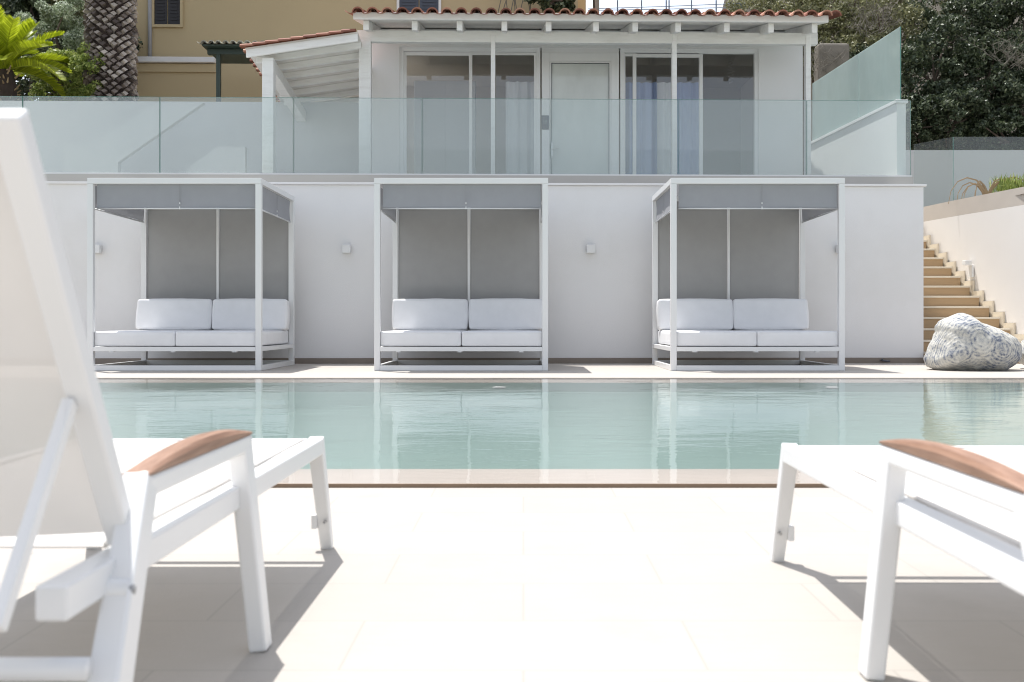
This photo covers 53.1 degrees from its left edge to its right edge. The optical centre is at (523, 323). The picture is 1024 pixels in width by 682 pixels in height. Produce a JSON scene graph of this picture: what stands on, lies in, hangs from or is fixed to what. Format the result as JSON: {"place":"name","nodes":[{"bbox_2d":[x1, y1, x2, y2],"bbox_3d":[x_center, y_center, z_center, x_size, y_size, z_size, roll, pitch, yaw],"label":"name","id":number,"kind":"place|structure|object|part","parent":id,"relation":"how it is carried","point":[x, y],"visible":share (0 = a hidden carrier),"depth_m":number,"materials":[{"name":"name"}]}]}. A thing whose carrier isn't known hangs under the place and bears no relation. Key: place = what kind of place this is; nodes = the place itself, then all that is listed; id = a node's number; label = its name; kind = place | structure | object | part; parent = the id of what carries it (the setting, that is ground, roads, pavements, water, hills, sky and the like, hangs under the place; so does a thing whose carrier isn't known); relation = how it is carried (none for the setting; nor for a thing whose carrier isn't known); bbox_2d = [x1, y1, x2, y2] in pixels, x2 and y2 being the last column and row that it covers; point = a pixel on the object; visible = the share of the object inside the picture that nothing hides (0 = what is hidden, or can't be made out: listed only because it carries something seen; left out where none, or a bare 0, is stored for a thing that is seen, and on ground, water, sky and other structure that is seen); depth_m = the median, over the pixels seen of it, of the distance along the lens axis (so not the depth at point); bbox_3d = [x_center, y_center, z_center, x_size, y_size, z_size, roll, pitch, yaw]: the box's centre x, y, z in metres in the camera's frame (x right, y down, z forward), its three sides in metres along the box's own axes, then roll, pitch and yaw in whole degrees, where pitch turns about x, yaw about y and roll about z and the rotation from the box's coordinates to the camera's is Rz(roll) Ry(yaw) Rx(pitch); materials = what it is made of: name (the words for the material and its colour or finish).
{"place":"outdoors","nodes":[
{"label":"outdoors","id":0,"kind":"place"},
{"bbox_2d":[16,0,723,100],"label":"sky","id":1,"kind":"structure","parent":0,"point":[612,4],"materials":[{"name":"white"}]},
{"bbox_2d":[0,488,1023,681],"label":"pool deck","id":2,"kind":"structure","parent":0,"point":[545,585],"depth_m":2.28,"materials":[{"name":"tile"}]},
{"bbox_2d":[0,109,333,681],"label":"sun lounger","id":3,"kind":"object","parent":2,"relation":"on","point":[74,473],"visible":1,"depth_m":1.29,"materials":[{"name":"white metal"}]},
{"bbox_2d":[770,439,1023,680],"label":"sun lounger","id":4,"kind":"object","parent":2,"relation":"on","point":[951,500],"visible":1,"depth_m":1.74,"materials":[{"name":"white metal"}]},
{"bbox_2d":[95,363,1023,377],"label":"pool deck","id":5,"kind":"structure","parent":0,"point":[650,370],"depth_m":12.01,"materials":[{"name":"stone"}]},
{"bbox_2d":[87,178,294,370],"bbox_3d":[-4.325,-0.609,13.608,2.155,2.391,1.865,0,0,0],"label":"cabana daybed","id":6,"kind":"object","parent":5,"relation":"on","point":[201,292],"visible":0.98,"depth_m":14.17,"materials":[{"name":"white metal"}]},
{"bbox_2d":[374,178,547,370],"bbox_3d":[-0.771,-0.609,13.608,2.155,2.391,1.865,0,0,0],"label":"cabana daybed","id":7,"kind":"object","parent":5,"relation":"on","point":[504,307],"visible":1,"depth_m":14.18,"materials":[{"name":"white metal"}]},
{"bbox_2d":[45,174,926,363],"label":"retaining wall","id":8,"kind":"structure","parent":5,"relation":"on","point":[600,305],"depth_m":15.02,"materials":[{"name":"white paint"}]},
{"bbox_2d":[95,244,101,252],"bbox_3d":[-6.171,-1.074,14.807,0.124,0.124,0.104,0,0,-1],"label":"wall lamp","id":9,"kind":"object","parent":8,"relation":"attached to","point":[98,248],"visible":0.56,"depth_m":14.76,"materials":[{"name":"white metal"}]},
{"bbox_2d":[342,244,350,252],"bbox_3d":[-2.569,-1.080,14.889,0.124,0.124,0.104,0,0,-1],"label":"wall lamp","id":10,"kind":"object","parent":8,"relation":"attached to","point":[346,248],"visible":1,"depth_m":14.84,"materials":[{"name":"white metal"}]},
{"bbox_2d":[7,96,911,176],"bbox_3d":[-1.832,-2.777,15.258,15.348,1.156,0.070,0,0,-1],"label":"glass balustrade","id":11,"kind":"object","parent":8,"relation":"on","point":[910,175],"visible":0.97,"depth_m":15.26,"materials":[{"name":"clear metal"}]},
{"bbox_2d":[586,245,594,252],"bbox_3d":[0.984,-1.086,14.969,0.124,0.124,0.104,0,0,-1],"label":"wall lamp","id":12,"kind":"object","parent":8,"relation":"attached to","point":[590,248],"visible":1,"depth_m":14.92,"materials":[{"name":"white metal"}]},
{"bbox_2d":[279,469,819,482],"bbox_3d":[0.000,0.851,7.445,26.000,0.488,7.270,0,0,0],"label":"pool ledge","id":13,"kind":"object","parent":5,"relation":"on","point":[549,476],"visible":0.12,"depth_m":4.06,"materials":[{"name":"stone"}]},
{"bbox_2d":[271,483,828,487],"bbox_3d":[0.000,0.846,3.804,26.000,0.499,0.012,0,0,0],"label":"pool rim","id":14,"kind":"object","parent":5,"relation":"on","point":[547,485],"visible":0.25,"depth_m":3.80,"materials":[{"name":"beige stone"}]},
{"bbox_2d":[108,404,1023,468],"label":"pool basin","id":15,"kind":"object","parent":5,"relation":"in","point":[444,456],"depth_m":5.46,"materials":[{"name":"paint"}]},
{"bbox_2d":[652,178,844,370],"bbox_3d":[2.905,-0.609,13.608,2.155,2.391,1.865,0,0,0],"label":"cabana daybed","id":16,"kind":"object","parent":5,"relation":"on","point":[728,264],"visible":1,"depth_m":14.17,"materials":[{"name":"white metal"}]},
{"bbox_2d":[923,313,1021,370],"bbox_3d":[5.695,0.228,12.949,1.169,0.722,0.893,0,0,0],"label":"boulder","id":17,"kind":"object","parent":5,"relation":"on","point":[961,341],"visible":1,"depth_m":12.61,"materials":[{"name":"white stone"}]},
{"bbox_2d":[923,187,1023,333],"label":"stair wall","id":18,"kind":"structure","parent":5,"relation":"on","point":[984,233],"depth_m":16.21,"materials":[{"name":"white paint"}]},
{"bbox_2d":[962,260,973,277],"bbox_3d":[7.272,-0.889,16.750,0.138,0.280,0.140,0,0,0],"label":"stair lamp","id":19,"kind":"object","parent":18,"relation":"attached to","point":[970,268],"visible":1,"depth_m":16.70,"materials":[{"name":"white metal"}]},
{"bbox_2d":[948,177,1023,203],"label":"dry plant","id":20,"kind":"object","parent":18,"relation":"on","point":[983,189],"visible":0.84,"depth_m":17.29,"materials":[{"name":"brown plant"}]},
{"bbox_2d":[923,235,1023,362],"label":"staircase","id":21,"kind":"structure","parent":5,"relation":"on","point":[948,290],"depth_m":16.43,"materials":[{"name":"stone"}]},
{"bbox_2d":[1018,340,1023,364],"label":"boulder","id":22,"kind":"object","parent":5,"relation":"on","point":[1021,361],"visible":0.44,"depth_m":13.16,"materials":[{"name":"white stone"}]},
{"bbox_2d":[97,378,1023,465],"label":"pool water","id":23,"kind":"structure","parent":0,"point":[761,408],"depth_m":7.15,"materials":[{"name":"teal liquid"}]},
{"bbox_2d":[345,6,841,174],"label":"pool house","id":24,"kind":"structure","parent":0,"point":[579,67],"depth_m":17.56,"materials":[{"name":"white paint"}]},
{"bbox_2d":[414,81,475,173],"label":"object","id":25,"kind":"object","parent":24,"relation":"on","point":[445,136],"visible":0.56,"depth_m":18.97,"materials":[{"name":"grey metal"}]},
{"bbox_3d":[-1.744,-3.279,18.970,0.551,2.393,0.018,0,0,-1],"label":"wardrobe door","id":26,"kind":"part","parent":25,"relation":"part of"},
{"bbox_3d":[-1.171,-3.279,18.983,0.552,2.393,0.018,0,0,-1],"label":"wardrobe door","id":27,"kind":"part","parent":25,"relation":"part of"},
{"bbox_2d":[400,47,539,173],"bbox_3d":[-0.912,-3.381,17.560,2.407,2.672,0.100,0,0,-1],"label":"window","id":28,"kind":"structure","parent":24,"relation":"in","point":[404,51],"depth_m":17.53,"materials":[{"name":"white metal"}]},
{"bbox_2d":[506,81,533,173],"bbox_3d":[-0.032,-3.137,17.859,0.550,2.149,0.076,0,0,-3],"label":"curtain","id":29,"kind":"object","parent":24,"relation":"hanging from","point":[519,127],"visible":0.59,"depth_m":17.86,"materials":[{"name":"white fabric"}]},
{"bbox_2d":[542,53,618,173],"bbox_3d":[0.977,-3.337,17.558,1.328,2.584,0.170,0,0,-1],"label":"door","id":30,"kind":"structure","parent":24,"relation":"in","point":[580,118],"depth_m":17.58,"materials":[{"name":"wood"}]},
{"bbox_2d":[625,82,656,173],"bbox_3d":[2.055,-3.130,17.847,0.563,2.134,0.079,0,0,-1],"label":"curtain","id":31,"kind":"object","parent":24,"relation":"hanging from","point":[646,136],"visible":0.6,"depth_m":17.84,"materials":[{"name":"white fabric"}]},
{"bbox_2d":[657,82,670,173],"bbox_3d":[2.466,-3.138,17.921,0.244,2.151,0.072,0,0,-1],"label":"curtain","id":32,"kind":"object","parent":24,"relation":"hanging from","point":[663,133],"visible":0.63,"depth_m":17.92,"materials":[{"name":"white fabric"}]},
{"bbox_2d":[677,82,698,174],"bbox_3d":[2.845,-3.132,17.865,0.487,2.138,0.074,0,0,-1],"label":"curtain","id":33,"kind":"object","parent":24,"relation":"hanging from","point":[688,137],"visible":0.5,"depth_m":17.86,"materials":[{"name":"white fabric"}]},
{"bbox_2d":[620,48,757,174],"bbox_3d":[2.855,-3.381,17.645,2.387,2.672,0.100,0,0,-1],"label":"window","id":34,"kind":"structure","parent":24,"relation":"in","point":[635,53],"depth_m":17.61,"materials":[{"name":"white metal"}]},
{"bbox_2d":[593,0,598,10],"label":"wooden pole","id":35,"kind":"object","parent":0,"point":[595,4],"depth_m":25.92,"materials":[{"name":"brown wood"}]},
{"bbox_2d":[722,0,1023,149],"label":"hillside","id":36,"kind":"structure","parent":0,"point":[855,114],"depth_m":31.24,"materials":[{"name":"green plant"}]},
{"bbox_2d":[588,0,744,11],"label":"wire fence","id":37,"kind":"object","parent":36,"relation":"on","point":[691,5],"visible":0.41,"depth_m":29.96,"materials":[{"name":"grey metal"}]},
{"bbox_2d":[724,0,772,12],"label":"hillside shrub","id":38,"kind":"object","parent":36,"relation":"on","point":[735,5],"visible":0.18,"depth_m":29.63,"materials":[{"name":"green plant"}]},
{"bbox_2d":[743,0,827,11],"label":"hillside shrub","id":39,"kind":"object","parent":36,"relation":"on","point":[762,8],"visible":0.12,"depth_m":26.56,"materials":[{"name":"green plant"}]},
{"bbox_2d":[803,20,831,174],"bbox_3d":[6.701,-4.529,24.266,1.599,5.537,1.293,0,0,0],"label":"hillside shrub","id":40,"kind":"object","parent":36,"relation":"on","point":[823,26],"visible":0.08,"depth_m":24.22,"materials":[{"name":"green plant"}]},
{"bbox_2d":[772,0,865,140],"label":"hillside shrub","id":41,"kind":"object","parent":36,"relation":"on","point":[790,7],"visible":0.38,"depth_m":24.55,"materials":[{"name":"green plant"}]},
{"bbox_2d":[803,41,853,76],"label":"bare bush","id":42,"kind":"object","parent":36,"relation":"on","point":[825,60],"visible":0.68,"depth_m":22.86,"materials":[{"name":"plant"}]},
{"bbox_2d":[814,43,848,139],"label":"rubble wall","id":43,"kind":"structure","parent":36,"relation":"on","point":[829,116],"depth_m":23.00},
{"bbox_2d":[811,33,882,84],"bbox_3d":[7.505,-4.523,24.133,1.868,4.802,1.658,0,0,0],"label":"hillside shrub","id":44,"kind":"object","parent":36,"relation":"on","point":[851,41],"visible":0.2,"depth_m":23.85,"materials":[{"name":"green plant"}]},
{"bbox_2d":[797,0,900,121],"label":"hillside shrub","id":45,"kind":"object","parent":36,"relation":"on","point":[820,9],"visible":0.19,"depth_m":25.33,"materials":[{"name":"green plant"}]},
{"bbox_2d":[845,0,903,37],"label":"bare bush","id":46,"kind":"object","parent":36,"relation":"on","point":[876,20],"visible":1,"depth_m":23.34,"materials":[{"name":"plant"}]},
{"bbox_2d":[849,42,906,114],"bbox_3d":[8.026,-4.371,23.717,1.650,4.348,1.441,0,0,21],"label":"hillside shrub","id":47,"kind":"object","parent":36,"relation":"on","point":[864,59],"visible":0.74,"depth_m":23.63,"materials":[{"name":"green plant"}]},
{"bbox_2d":[836,0,937,99],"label":"hillside shrub","id":48,"kind":"object","parent":36,"relation":"on","point":[884,40],"visible":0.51,"depth_m":24.12,"materials":[{"name":"green plant"}]},
{"bbox_2d":[856,0,952,144],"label":"hillside shrub","id":49,"kind":"object","parent":36,"relation":"on","point":[899,18],"visible":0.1,"depth_m":25.74,"materials":[{"name":"green plant"}]},
{"bbox_2d":[868,92,952,149],"bbox_3d":[8.528,-3.539,22.741,1.712,3.130,1.559,0,0,0],"label":"hillside shrub","id":50,"kind":"object","parent":36,"relation":"on","point":[925,136],"visible":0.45,"depth_m":22.34,"materials":[{"name":"green plant"}]},
{"bbox_2d":[885,13,986,146],"bbox_3d":[9.339,-4.712,23.223,2.033,4.653,1.627,0,0,0],"label":"hillside shrub","id":51,"kind":"object","parent":36,"relation":"on","point":[916,59],"visible":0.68,"depth_m":22.79,"materials":[{"name":"green plant"}]},
{"bbox_2d":[906,76,991,149],"bbox_3d":[9.282,-3.765,22.494,2.030,3.354,1.644,0,0,0],"label":"hillside shrub","id":52,"kind":"object","parent":36,"relation":"on","point":[975,99],"visible":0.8,"depth_m":22.18,"materials":[{"name":"green plant"}]},
{"bbox_2d":[898,0,1005,148],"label":"hillside shrub","id":53,"kind":"object","parent":36,"relation":"on","point":[954,6],"visible":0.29,"depth_m":24.05,"materials":[{"name":"green plant"}]},
{"bbox_2d":[929,0,1003,90],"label":"hillside shrub","id":54,"kind":"object","parent":36,"relation":"on","point":[962,11],"visible":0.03,"depth_m":26.11,"materials":[{"name":"green plant"}]},
{"bbox_2d":[936,29,1023,137],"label":"hillside shrub","id":55,"kind":"object","parent":36,"relation":"on","point":[995,69],"visible":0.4,"depth_m":22.63,"materials":[{"name":"green plant"}]},
{"bbox_2d":[962,32,1023,69],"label":"bare bush","id":56,"kind":"object","parent":36,"relation":"on","point":[1011,57],"visible":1,"depth_m":22.16,"materials":[{"name":"grey plant"}]},
{"bbox_2d":[964,0,1023,108],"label":"hillside shrub","id":57,"kind":"object","parent":36,"relation":"on","point":[1005,16],"visible":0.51,"depth_m":23.49,"materials":[{"name":"green plant"}]},
{"bbox_2d":[965,111,1023,149],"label":"hillside shrub","id":58,"kind":"object","parent":36,"relation":"on","point":[1001,127],"visible":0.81,"depth_m":22.15,"materials":[{"name":"green plant"}]},
{"bbox_2d":[974,67,1023,140],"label":"hillside shrub","id":59,"kind":"object","parent":36,"relation":"on","point":[1016,93],"visible":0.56,"depth_m":22.31,"materials":[{"name":"green plant"}]},
{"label":"terrace floor","id":60,"kind":"structure","parent":0,"visible":0},
{"bbox_2d":[63,103,204,172],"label":"stair parapet","id":61,"kind":"structure","parent":60,"relation":"on","point":[111,151],"depth_m":17.05,"materials":[{"name":"grey paint"}]},
{"bbox_2d":[0,101,358,172],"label":"garden wall","id":62,"kind":"structure","parent":60,"relation":"on","point":[323,137],"depth_m":18.27,"materials":[{"name":"grey paint"}]},
{"bbox_2d":[186,146,246,172],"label":"stair parapet","id":63,"kind":"structure","parent":60,"relation":"on","point":[222,159],"depth_m":17.09,"materials":[{"name":"grey paint"}]},
{"bbox_2d":[197,40,262,101],"bbox_3d":[-5.725,-3.703,21.907,2.054,4.597,1.586,0,0,-1],"label":"green canopy","id":64,"kind":"object","parent":60,"relation":"on","point":[226,52],"visible":0.33,"depth_m":21.41,"materials":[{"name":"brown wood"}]},
{"bbox_2d":[239,29,362,172],"bbox_3d":[-3.486,-3.286,17.308,1.794,2.507,3.226,0,0,-1],"label":"lean to porch","id":65,"kind":"object","parent":60,"relation":"on","point":[320,67],"visible":0.85,"depth_m":16.42,"materials":[{"name":"white paint"}]},
{"bbox_2d":[811,99,907,174],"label":"side parapet","id":66,"kind":"structure","parent":60,"relation":"on","point":[873,142],"depth_m":16.59,"materials":[{"name":"white paint"}]},
{"bbox_2d":[900,27,900,98],"bbox_3d":[5.573,-3.943,17.363,0.016,1.108,3.695,0,0,-5],"label":"side glass screen","id":67,"kind":"object","parent":66,"relation":"on","point":[900,62],"visible":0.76,"depth_m":15.52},
{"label":"garden bed","id":68,"kind":"structure","parent":60,"relation":"on","visible":0},
{"bbox_2d":[15,2,40,22],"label":"garden bush","id":69,"kind":"object","parent":68,"relation":"on","point":[36,16],"visible":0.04,"depth_m":23.16,"materials":[{"name":"green plant"}]},
{"bbox_2d":[0,0,66,100],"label":"garden bush","id":70,"kind":"object","parent":68,"relation":"on","point":[11,7],"visible":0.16,"depth_m":22.11,"materials":[{"name":"green plant"}]},
{"bbox_2d":[0,6,72,100],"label":"cycad","id":71,"kind":"object","parent":68,"relation":"on","point":[14,35],"visible":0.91,"depth_m":18.84,"materials":[{"name":"green plant"}]},
{"bbox_2d":[13,0,84,82],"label":"garden bush","id":72,"kind":"object","parent":68,"relation":"on","point":[54,17],"visible":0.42,"depth_m":20.77,"materials":[{"name":"green plant"}]},
{"bbox_2d":[14,20,83,100],"bbox_3d":[-10.915,-4.309,23.181,2.534,5.009,2.895,0,0,-36],"label":"garden bush","id":73,"kind":"object","parent":68,"relation":"on","point":[24,86],"visible":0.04,"depth_m":22.60,"materials":[{"name":"green plant"}]},
{"bbox_2d":[21,48,83,100],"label":"garden bush","id":74,"kind":"object","parent":68,"relation":"on","point":[70,89],"visible":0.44,"depth_m":19.95,"materials":[{"name":"green plant"}]},
{"bbox_2d":[39,0,84,100],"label":"garden bush","id":75,"kind":"object","parent":68,"relation":"on","point":[81,13],"visible":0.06,"depth_m":21.70,"materials":[{"name":"green plant"}]},
{"bbox_2d":[67,41,105,100],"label":"garden bush","id":76,"kind":"object","parent":68,"relation":"on","point":[79,65],"visible":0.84,"depth_m":19.55,"materials":[{"name":"green plant"}]},
{"bbox_2d":[63,3,142,52],"bbox_3d":[-9.725,-4.843,23.440,1.893,6.079,1.537,0,0,-26],"label":"garden bush","id":77,"kind":"object","parent":68,"relation":"on","point":[138,47],"depth_m":23.65,"materials":[{"name":"green plant"}]},
{"bbox_2d":[82,0,138,100],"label":"palm tree","id":78,"kind":"object","parent":68,"relation":"on","point":[110,33],"visible":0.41,"depth_m":19.65,"materials":[{"name":"brown plant"}]},
{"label":"upper path","id":79,"kind":"structure","parent":0,"visible":0},
{"bbox_2d":[906,150,1023,206],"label":"boundary wall","id":80,"kind":"structure","parent":79,"relation":"on","point":[940,173],"depth_m":21.00,"materials":[{"name":"grey paint"}]},
{"bbox_2d":[988,173,1023,192],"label":"grass tuft","id":81,"kind":"object","parent":79,"relation":"on","point":[1008,183],"visible":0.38,"depth_m":17.23,"materials":[{"name":"green plant"}]},
{"label":"ground","id":82,"kind":"structure","parent":0,"visible":0},
{"bbox_2d":[136,0,585,101],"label":"tan building","id":83,"kind":"structure","parent":82,"relation":"on","point":[176,62],"depth_m":23.84,"materials":[{"name":"paint"}]},
{"bbox_2d":[152,0,182,27],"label":"window","id":84,"kind":"structure","parent":83,"relation":"in","point":[159,7],"depth_m":23.78,"materials":[{"name":"beige wood"}]},
{"bbox_2d":[397,0,440,12],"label":"window","id":85,"kind":"structure","parent":83,"relation":"in","point":[409,5],"depth_m":23.91,"materials":[{"name":"glass"}]},
{"bbox_2d":[524,0,575,12],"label":"climbing plant","id":86,"kind":"object","parent":83,"relation":"attached to","point":[557,6],"visible":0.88,"depth_m":23.33,"materials":[{"name":"green plant"}]},
{"bbox_2d":[498,0,530,12],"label":"bare vine","id":87,"kind":"object","parent":86,"relation":"attached to","point":[514,1],"visible":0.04,"depth_m":23.59,"materials":[{"name":"plant"}]}
]}

